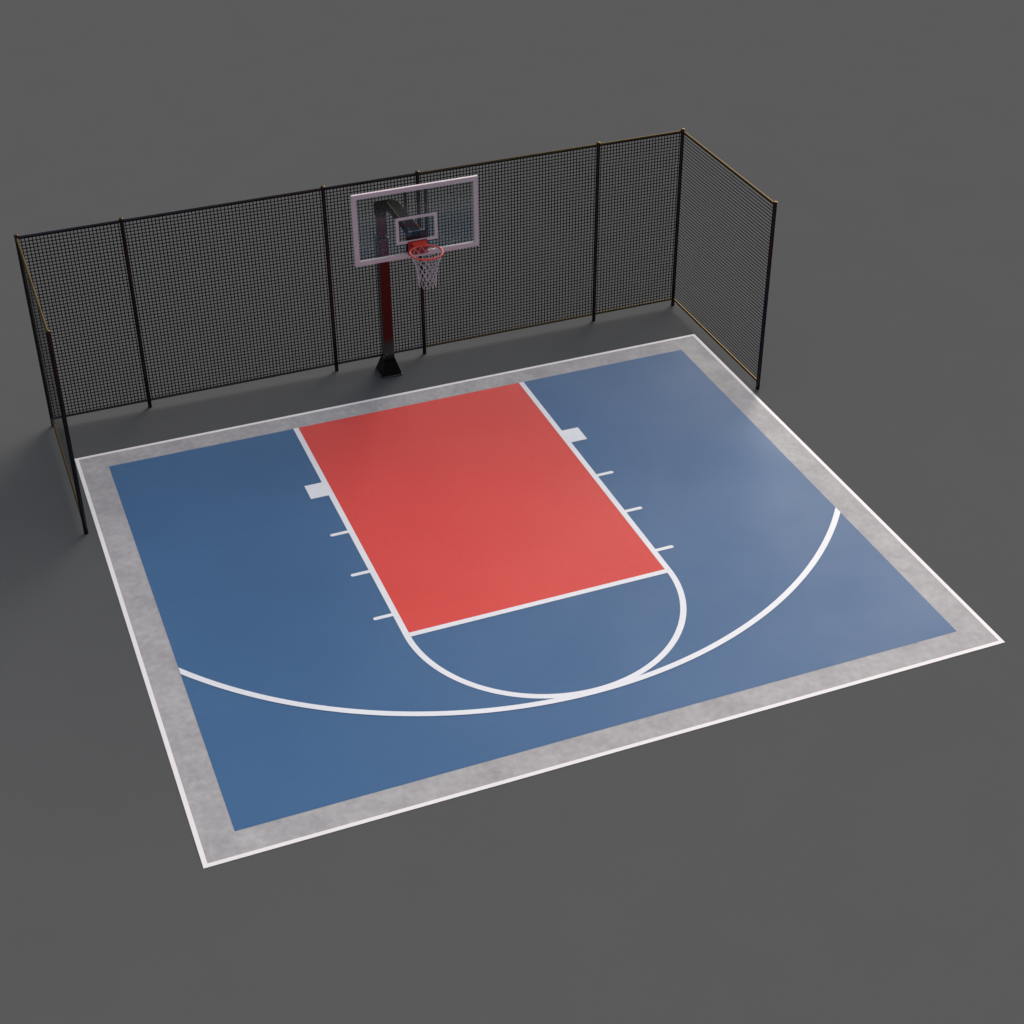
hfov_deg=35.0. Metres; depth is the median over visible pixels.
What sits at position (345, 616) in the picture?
court
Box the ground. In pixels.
[0,0,1023,1023]
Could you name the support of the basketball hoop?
on the ground
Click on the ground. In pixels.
(849, 855)
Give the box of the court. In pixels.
[75,334,1004,868]
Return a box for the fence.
[14,128,777,534]
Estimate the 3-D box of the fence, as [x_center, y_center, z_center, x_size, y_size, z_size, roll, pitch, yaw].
[-1.564,-2.914,24.102,10.492,3.162,3.081,-13,37,-17]
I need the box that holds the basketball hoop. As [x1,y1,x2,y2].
[350,175,478,378]

